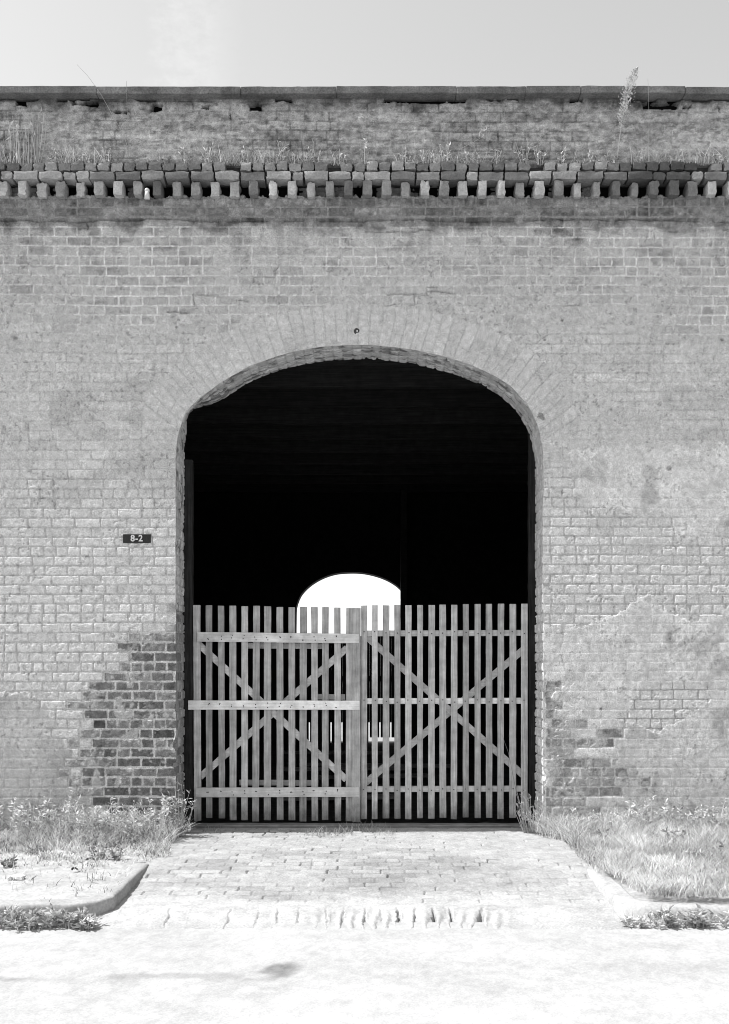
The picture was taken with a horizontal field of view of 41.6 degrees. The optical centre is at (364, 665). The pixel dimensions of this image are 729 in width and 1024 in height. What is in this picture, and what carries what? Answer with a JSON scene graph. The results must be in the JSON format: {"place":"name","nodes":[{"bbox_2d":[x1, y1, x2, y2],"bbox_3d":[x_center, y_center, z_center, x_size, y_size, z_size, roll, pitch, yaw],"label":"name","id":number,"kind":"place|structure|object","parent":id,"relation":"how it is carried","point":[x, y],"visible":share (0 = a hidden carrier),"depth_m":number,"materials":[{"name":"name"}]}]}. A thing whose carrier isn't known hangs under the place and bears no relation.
{"place":"outdoors","nodes":[
{"label":"outdoors","id":0,"kind":"place"},
{"bbox_2d":[0,831,170,899],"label":"sidewalk","id":1,"kind":"structure","parent":0,"point":[38,889],"depth_m":7.19,"materials":[{"name":"white concrete"}]},
{"bbox_2d":[0,855,17,866],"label":"grass weed","id":2,"kind":"object","parent":1,"relation":"on","point":[4,862],"depth_m":7.56,"materials":[{"name":"grey plant"}]},
{"bbox_2d":[0,795,28,834],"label":"wall weed","id":3,"kind":"object","parent":1,"relation":"on","point":[2,822],"depth_m":8.77,"materials":[{"name":"grey plant"}]},
{"bbox_2d":[7,874,25,879],"bbox_3d":[-2.574,1.568,7.097,0.120,0.032,0.085,0,0,0],"label":"scrap","id":4,"kind":"object","parent":1,"relation":"on","point":[15,876],"visible":0.97,"depth_m":7.07,"materials":[{"name":"white paper"}]},
{"bbox_2d":[8,801,62,835],"bbox_3d":[-3.001,1.399,8.735,0.466,0.321,0.294,0,0,-28],"label":"wall weed","id":5,"kind":"object","parent":1,"relation":"on","point":[28,823],"depth_m":8.71,"materials":[{"name":"grey plant"}]},
{"bbox_2d":[27,845,48,854],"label":"grass weed","id":6,"kind":"object","parent":1,"relation":"on","point":[36,850],"depth_m":8.03,"materials":[{"name":"grey plant"}]},
{"bbox_2d":[36,790,83,830],"bbox_3d":[-2.769,1.365,8.808,0.443,0.391,0.374,0,0,0],"label":"wall weed","id":7,"kind":"object","parent":1,"relation":"on","point":[65,811],"depth_m":8.74,"materials":[{"name":"grey plant"}]},
{"bbox_2d":[68,830,89,843],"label":"grass weed","id":8,"kind":"object","parent":1,"relation":"on","point":[79,834],"depth_m":8.42,"materials":[{"name":"grey plant"}]},
{"bbox_2d":[79,833,98,846],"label":"grass weed","id":9,"kind":"object","parent":1,"relation":"on","point":[91,837],"depth_m":8.35,"materials":[{"name":"grey plant"}]},
{"bbox_2d":[72,803,116,837],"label":"wall weed","id":10,"kind":"object","parent":1,"relation":"on","point":[85,816],"depth_m":8.61,"materials":[{"name":"grey plant"}]},
{"bbox_2d":[88,842,110,859],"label":"grass weed","id":11,"kind":"object","parent":1,"relation":"on","point":[103,851],"depth_m":7.83,"materials":[{"name":"grey plant"}]},
{"bbox_2d":[105,837,124,847],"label":"grass weed","id":12,"kind":"object","parent":1,"relation":"on","point":[116,843],"depth_m":8.34,"materials":[{"name":"grey plant"}]},
{"bbox_2d":[91,796,141,836],"bbox_3d":[-2.278,1.375,8.767,0.458,0.370,0.297,0,0,0],"label":"wall weed","id":13,"kind":"object","parent":1,"relation":"on","point":[116,814],"depth_m":8.73,"materials":[{"name":"grey plant"}]},
{"bbox_2d":[108,845,124,859],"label":"grass weed","id":14,"kind":"object","parent":1,"relation":"on","point":[114,855],"depth_m":7.81,"materials":[{"name":"grey plant"}]},
{"bbox_2d":[107,807,154,837],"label":"wall weed","id":15,"kind":"object","parent":1,"relation":"on","point":[133,819],"depth_m":8.61,"materials":[{"name":"grey plant"}]},
{"bbox_2d":[124,833,139,844],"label":"grass weed","id":16,"kind":"object","parent":1,"relation":"on","point":[132,841],"depth_m":8.39,"materials":[{"name":"grey plant"}]},
{"bbox_2d":[136,793,176,831],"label":"wall weed","id":17,"kind":"object","parent":1,"relation":"on","point":[166,811],"depth_m":8.80,"materials":[{"name":"grey plant"}]},
{"bbox_2d":[0,807,199,901],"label":"dry grass","id":18,"kind":"structure","parent":0,"point":[151,842],"depth_m":8.36,"materials":[{"name":"grey plant"}]},
{"bbox_2d":[200,820,395,837],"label":"joint grass","id":19,"kind":"structure","parent":0,"point":[344,831],"depth_m":9.06,"materials":[{"name":"grey plant"}]},
{"bbox_2d":[309,722,393,741],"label":"yard","id":20,"kind":"structure","parent":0,"point":[380,739],"depth_m":22.29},
{"bbox_2d":[297,599,399,633],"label":"pale building","id":21,"kind":"structure","parent":20,"relation":"on","point":[344,605],"depth_m":70.45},
{"bbox_2d":[184,742,527,828],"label":"interior floor","id":22,"kind":"structure","parent":0,"point":[215,818],"depth_m":12.06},
{"bbox_2d":[283,750,382,754],"bbox_3d":[-0.500,1.420,15.601,1.805,0.051,0.168,0,0,3],"label":"loose board","id":23,"kind":"object","parent":22,"relation":"on","point":[330,752],"visible":0.3,"depth_m":15.54,"materials":[{"name":"grey wood"}]},
{"bbox_2d":[283,794,393,800],"bbox_3d":[-0.299,1.540,11.200,1.404,0.051,0.167,0,0,-7],"label":"loose board","id":24,"kind":"object","parent":22,"relation":"on","point":[380,796],"visible":0.21,"depth_m":11.13,"materials":[{"name":"grey wood"}]},
{"bbox_2d":[284,766,411,770],"bbox_3d":[-0.250,1.530,14.199,1.906,0.052,0.166,0,0,-4],"label":"loose board","id":25,"kind":"object","parent":22,"relation":"on","point":[391,768],"visible":0.3,"depth_m":14.13,"materials":[{"name":"grey wood"}]},
{"bbox_2d":[318,773,427,779],"bbox_3d":[0.101,1.540,13.300,1.599,0.052,0.165,0,0,-9],"label":"loose board","id":26,"kind":"object","parent":22,"relation":"on","point":[413,775],"visible":0.26,"depth_m":13.28,"materials":[{"name":"grey wood"}]},
{"bbox_2d":[299,763,449,767],"bbox_3d":[0.149,1.520,14.599,2.303,0.053,0.164,0,0,6],"label":"loose board","id":27,"kind":"object","parent":22,"relation":"on","point":[425,765],"visible":0.37,"depth_m":14.49,"materials":[{"name":"grey wood"}]},
{"bbox_2d":[367,784,425,785],"bbox_3d":[0.450,1.541,12.099,1.208,0.050,0.165,0,0,12],"label":"loose board","id":28,"kind":"object","parent":22,"relation":"on","point":[392,785],"visible":0.06,"depth_m":12.11,"materials":[{"name":"grey wood"}]},
{"bbox_2d":[0,922,728,1023],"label":"road","id":29,"kind":"structure","parent":0,"point":[308,973],"depth_m":5.24,"materials":[{"name":"white concrete"}]},
{"bbox_2d":[0,903,24,928],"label":"kerb weed","id":30,"kind":"object","parent":29,"relation":"on","point":[7,912],"visible":0.74,"depth_m":6.19,"materials":[{"name":"grey plant"}]},
{"bbox_2d":[4,906,51,930],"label":"kerb weed","id":31,"kind":"object","parent":29,"relation":"on","point":[34,921],"visible":1,"depth_m":6.15,"materials":[{"name":"grey plant"}]},
{"bbox_2d":[27,903,72,928],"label":"kerb weed","id":32,"kind":"object","parent":29,"relation":"on","point":[47,911],"visible":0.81,"depth_m":6.20,"materials":[{"name":"grey plant"}]},
{"bbox_2d":[49,904,92,928],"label":"kerb weed","id":33,"kind":"object","parent":29,"relation":"on","point":[68,917],"visible":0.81,"depth_m":6.19,"materials":[{"name":"grey plant"}]},
{"bbox_2d":[0,863,148,922],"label":"kerb","id":34,"kind":"structure","parent":29,"relation":"on","point":[101,902],"depth_m":6.47,"materials":[{"name":"concrete"}]},
{"bbox_2d":[70,913,104,930],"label":"kerb weed","id":35,"kind":"object","parent":29,"relation":"on","point":[87,922],"visible":1,"depth_m":6.14,"materials":[{"name":"grey plant"}]},
{"bbox_2d":[619,912,647,927],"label":"kerb weed","id":36,"kind":"object","parent":29,"relation":"on","point":[637,922],"visible":1,"depth_m":6.20,"materials":[{"name":"grey plant"}]},
{"bbox_2d":[646,905,677,928],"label":"kerb weed","id":37,"kind":"object","parent":29,"relation":"on","point":[657,916],"visible":0.94,"depth_m":6.21,"materials":[{"name":"grey plant"}]},
{"bbox_2d":[661,904,700,927],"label":"kerb weed","id":38,"kind":"object","parent":29,"relation":"on","point":[686,922],"visible":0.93,"depth_m":6.21,"materials":[{"name":"grey plant"}]},
{"bbox_2d":[683,903,717,927],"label":"kerb weed","id":39,"kind":"object","parent":29,"relation":"on","point":[703,921],"visible":0.98,"depth_m":6.18,"materials":[{"name":"grey plant"}]},
{"bbox_2d":[716,910,728,927],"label":"kerb weed","id":40,"kind":"object","parent":29,"relation":"on","point":[726,922],"visible":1,"depth_m":6.20,"materials":[{"name":"grey plant"}]},
{"bbox_2d":[0,140,728,165],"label":"ledge grass","id":41,"kind":"structure","parent":0,"point":[221,159],"depth_m":8.94,"materials":[{"name":"grey plant"}]},
{"bbox_2d":[0,0,728,601],"label":"sky","id":42,"kind":"structure","parent":0,"point":[116,43],"materials":[{"name":"white"}]},
{"bbox_2d":[119,828,610,904],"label":"brick driveway","id":43,"kind":"structure","parent":0,"point":[400,866],"depth_m":7.55,"materials":[{"name":"white brick"}]},
{"bbox_2d":[167,781,196,836],"bbox_3d":[-1.668,1.333,8.817,0.237,0.515,0.273,0,0,-36],"label":"wall weed","id":44,"kind":"object","parent":43,"relation":"on","point":[181,815],"depth_m":8.82,"materials":[{"name":"grey plant"}]},
{"bbox_2d":[502,736,520,812],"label":"tall weed","id":45,"kind":"object","parent":43,"relation":"on","point":[513,777],"visible":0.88,"depth_m":9.30,"materials":[{"name":"grey plant"}]},
{"bbox_2d":[513,790,544,833],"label":"wall weed","id":46,"kind":"object","parent":43,"relation":"on","point":[528,808],"depth_m":9.04,"materials":[{"name":"grey plant"}]},
{"bbox_2d":[84,905,684,929],"bbox_3d":[0.115,1.717,6.380,3.890,0.114,0.561,0,0,0],"label":"apron strip","id":47,"kind":"object","parent":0,"point":[555,917],"visible":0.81,"depth_m":6.42,"materials":[{"name":"concrete"}]},
{"bbox_2d":[521,804,728,902],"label":"verge","id":48,"kind":"structure","parent":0,"point":[634,893],"depth_m":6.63,"materials":[{"name":"grey plant"}]},
{"bbox_2d":[568,808,598,830],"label":"wall weed","id":49,"kind":"object","parent":48,"relation":"on","point":[573,818],"depth_m":8.79,"materials":[{"name":"grey plant"}]},
{"bbox_2d":[589,827,617,837],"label":"grass weed","id":50,"kind":"object","parent":48,"relation":"on","point":[600,832],"depth_m":8.38,"materials":[{"name":"grey plant"}]},
{"bbox_2d":[596,801,653,829],"bbox_3d":[2.391,1.398,8.820,0.347,0.324,0.412,0,0,-43],"label":"wall weed","id":51,"kind":"object","parent":48,"relation":"on","point":[626,817],"depth_m":8.77,"materials":[{"name":"grey plant"}]},
{"bbox_2d":[626,795,674,828],"bbox_3d":[2.629,1.384,8.825,0.405,0.352,0.299,0,0,0],"label":"wall weed","id":52,"kind":"object","parent":48,"relation":"on","point":[651,811],"depth_m":8.80,"materials":[{"name":"grey plant"}]},
{"bbox_2d":[647,832,661,840],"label":"grass weed","id":53,"kind":"object","parent":48,"relation":"on","point":[656,835],"depth_m":8.29,"materials":[{"name":"grey plant"}]},
{"bbox_2d":[661,827,685,839],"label":"grass weed","id":54,"kind":"object","parent":48,"relation":"on","point":[673,832],"depth_m":8.29,"materials":[{"name":"grey plant"}]},
{"bbox_2d":[669,804,709,829],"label":"wall weed","id":55,"kind":"object","parent":48,"relation":"on","point":[695,815],"depth_m":8.77,"materials":[{"name":"grey plant"}]},
{"bbox_2d":[685,844,706,859],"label":"grass weed","id":56,"kind":"object","parent":48,"relation":"on","point":[693,853],"depth_m":7.63,"materials":[{"name":"grey plant"}]},
{"bbox_2d":[687,797,728,829],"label":"wall weed","id":57,"kind":"object","parent":48,"relation":"on","point":[713,821],"depth_m":8.77,"materials":[{"name":"grey plant"}]},
{"bbox_2d":[704,836,726,852],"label":"grass weed","id":58,"kind":"object","parent":48,"relation":"on","point":[720,845],"depth_m":7.76,"materials":[{"name":"grey plant"}]},
{"label":"ground","id":59,"kind":"structure","parent":0,"visible":0},
{"bbox_2d":[0,86,728,833],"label":"brick warehouse","id":60,"kind":"structure","parent":59,"relation":"on","point":[286,384],"depth_m":9.00,"materials":[{"name":"grey brick"}]},
{"bbox_2d":[0,137,9,160],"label":"grass stalk","id":61,"kind":"object","parent":60,"relation":"on","point":[2,156],"depth_m":8.96,"materials":[{"name":"grey plant"}]},
{"bbox_2d":[6,120,20,162],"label":"grass stalk","id":62,"kind":"object","parent":60,"relation":"on","point":[8,148],"depth_m":8.94,"materials":[{"name":"grey plant"}]},
{"bbox_2d":[13,124,28,165],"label":"grass stalk","id":63,"kind":"object","parent":60,"relation":"on","point":[19,144],"depth_m":8.95,"materials":[{"name":"grey plant"}]},
{"bbox_2d":[21,125,34,162],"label":"grass stalk","id":64,"kind":"object","parent":60,"relation":"on","point":[29,159],"depth_m":8.96,"materials":[{"name":"grey plant"}]},
{"bbox_2d":[30,108,45,162],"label":"grass stalk","id":65,"kind":"object","parent":60,"relation":"on","point":[36,157],"depth_m":8.95,"materials":[{"name":"grey plant"}]},
{"bbox_2d":[48,149,63,162],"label":"ledge weed","id":66,"kind":"object","parent":60,"relation":"on","point":[54,157],"visible":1,"depth_m":8.94,"materials":[{"name":"grey plant"}]},
{"bbox_2d":[78,151,89,163],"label":"ledge weed","id":67,"kind":"object","parent":60,"relation":"on","point":[82,157],"visible":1,"depth_m":8.93,"materials":[{"name":"grey plant"}]},
{"bbox_2d":[102,147,111,164],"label":"ledge weed","id":68,"kind":"object","parent":60,"relation":"on","point":[107,160],"visible":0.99,"depth_m":8.94,"materials":[{"name":"grey plant"}]},
{"bbox_2d":[82,70,131,156],"bbox_3d":[-2.413,-5.141,8.903,0.494,0.809,0.010,0,0,-11],"label":"tall weed","id":69,"kind":"object","parent":60,"relation":"on","point":[112,115],"visible":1,"depth_m":8.92,"materials":[{"name":"grey plant"}]},
{"bbox_2d":[126,83,128,157],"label":"tall weed","id":70,"kind":"object","parent":60,"relation":"on","point":[127,118],"visible":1,"depth_m":8.93,"materials":[{"name":"grey plant"}]},
{"bbox_2d":[123,534,150,542],"bbox_3d":[-2.130,-1.185,8.982,0.263,0.084,0.018,0,0,0],"label":"number sign","id":71,"kind":"object","parent":60,"relation":"attached to","point":[136,538],"visible":1,"depth_m":8.98,"materials":[{"name":"metal"}]},
{"bbox_2d":[155,152,171,164],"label":"ledge weed","id":72,"kind":"object","parent":60,"relation":"on","point":[167,160],"visible":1,"depth_m":8.95,"materials":[{"name":"grey plant"}]},
{"bbox_2d":[178,146,192,164],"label":"ledge weed","id":73,"kind":"object","parent":60,"relation":"on","point":[187,162],"visible":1,"depth_m":8.94,"materials":[{"name":"grey plant"}]},
{"bbox_2d":[197,143,215,162],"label":"ledge weed","id":74,"kind":"object","parent":60,"relation":"on","point":[208,159],"visible":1,"depth_m":8.93,"materials":[{"name":"grey plant"}]},
{"bbox_2d":[237,146,247,165],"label":"ledge weed","id":75,"kind":"object","parent":60,"relation":"on","point":[242,152],"visible":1,"depth_m":8.94,"materials":[{"name":"grey plant"}]},
{"bbox_2d":[188,605,360,821],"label":"picket gate","id":76,"kind":"structure","parent":60,"relation":"attached to","point":[303,640],"depth_m":9.44,"materials":[{"name":"grey wood"}]},
{"bbox_2d":[276,141,288,161],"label":"ledge weed","id":77,"kind":"object","parent":60,"relation":"on","point":[283,156],"visible":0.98,"depth_m":8.95,"materials":[{"name":"grey plant"}]},
{"bbox_2d":[286,150,299,163],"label":"ledge weed","id":78,"kind":"object","parent":60,"relation":"on","point":[293,157],"visible":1,"depth_m":8.95,"materials":[{"name":"grey plant"}]},
{"bbox_2d":[307,142,322,162],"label":"ledge weed","id":79,"kind":"object","parent":60,"relation":"on","point":[319,155],"visible":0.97,"depth_m":8.96,"materials":[{"name":"grey plant"}]},
{"bbox_2d":[336,149,348,165],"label":"ledge weed","id":80,"kind":"object","parent":60,"relation":"on","point":[339,159],"visible":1,"depth_m":8.94,"materials":[{"name":"grey plant"}]},
{"bbox_2d":[296,636,393,742],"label":"board gate","id":81,"kind":"structure","parent":60,"relation":"attached to","point":[369,682],"depth_m":19.73,"materials":[{"name":"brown wood"}]},
{"bbox_2d":[359,138,371,165],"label":"ledge weed","id":82,"kind":"object","parent":60,"relation":"on","point":[361,151],"visible":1,"depth_m":8.95,"materials":[{"name":"grey plant"}]},
{"bbox_2d":[397,147,411,165],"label":"ledge weed","id":83,"kind":"object","parent":60,"relation":"on","point":[404,156],"visible":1,"depth_m":8.94,"materials":[{"name":"grey plant"}]},
{"bbox_2d":[419,150,432,163],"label":"ledge weed","id":84,"kind":"object","parent":60,"relation":"on","point":[424,158],"visible":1,"depth_m":8.94,"materials":[{"name":"grey plant"}]},
{"bbox_2d":[361,604,527,818],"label":"picket gate","id":85,"kind":"structure","parent":60,"relation":"attached to","point":[446,710],"depth_m":9.44,"materials":[{"name":"grey wood"}]},
{"bbox_2d":[439,141,450,161],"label":"ledge weed","id":86,"kind":"object","parent":60,"relation":"on","point":[447,158],"visible":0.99,"depth_m":8.93,"materials":[{"name":"grey plant"}]},
{"bbox_2d":[463,151,475,164],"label":"ledge weed","id":87,"kind":"object","parent":60,"relation":"on","point":[468,157],"visible":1,"depth_m":8.95,"materials":[{"name":"grey plant"}]},
{"bbox_2d":[462,127,486,147],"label":"tall weed","id":88,"kind":"object","parent":60,"relation":"on","point":[483,131],"visible":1,"depth_m":8.88,"materials":[{"name":"grey plant"}]},
{"bbox_2d":[491,148,504,163],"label":"ledge weed","id":89,"kind":"object","parent":60,"relation":"on","point":[496,157],"visible":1,"depth_m":8.94,"materials":[{"name":"grey plant"}]},
{"bbox_2d":[514,140,530,163],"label":"ledge weed","id":90,"kind":"object","parent":60,"relation":"on","point":[528,148],"visible":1,"depth_m":8.94,"materials":[{"name":"grey plant"}]},
{"bbox_2d":[532,144,546,164],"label":"ledge weed","id":91,"kind":"object","parent":60,"relation":"on","point":[537,155],"visible":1,"depth_m":8.94,"materials":[{"name":"grey plant"}]},
{"bbox_2d":[556,147,567,163],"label":"ledge weed","id":92,"kind":"object","parent":60,"relation":"on","point":[563,159],"visible":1,"depth_m":8.95,"materials":[{"name":"grey plant"}]},
{"bbox_2d":[587,150,599,165],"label":"ledge weed","id":93,"kind":"object","parent":60,"relation":"on","point":[589,158],"visible":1,"depth_m":8.94,"materials":[{"name":"grey plant"}]},
{"bbox_2d":[604,150,618,162],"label":"ledge weed","id":94,"kind":"object","parent":60,"relation":"on","point":[612,159],"visible":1,"depth_m":8.95,"materials":[{"name":"grey plant"}]},
{"bbox_2d":[617,66,640,157],"bbox_3d":[2.444,-5.131,8.867,0.214,0.808,0.112,0,0,12],"label":"tall weed","id":95,"kind":"object","parent":60,"relation":"on","point":[632,77],"visible":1,"depth_m":8.86,"materials":[{"name":"grey plant"}]},
{"bbox_2d":[638,149,649,163],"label":"ledge weed","id":96,"kind":"object","parent":60,"relation":"on","point":[641,161],"visible":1,"depth_m":8.94,"materials":[{"name":"grey plant"}]},
{"bbox_2d":[675,149,690,162],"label":"ledge weed","id":97,"kind":"object","parent":60,"relation":"on","point":[680,159],"visible":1,"depth_m":8.94,"materials":[{"name":"grey plant"}]},
{"bbox_2d":[709,149,722,163],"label":"ledge weed","id":98,"kind":"object","parent":60,"relation":"on","point":[718,157],"visible":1,"depth_m":8.93,"materials":[{"name":"grey plant"}]},
{"bbox_2d":[582,860,728,922],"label":"kerb","id":99,"kind":"structure","parent":59,"relation":"on","point":[618,897],"depth_m":6.47,"materials":[{"name":"concrete"}]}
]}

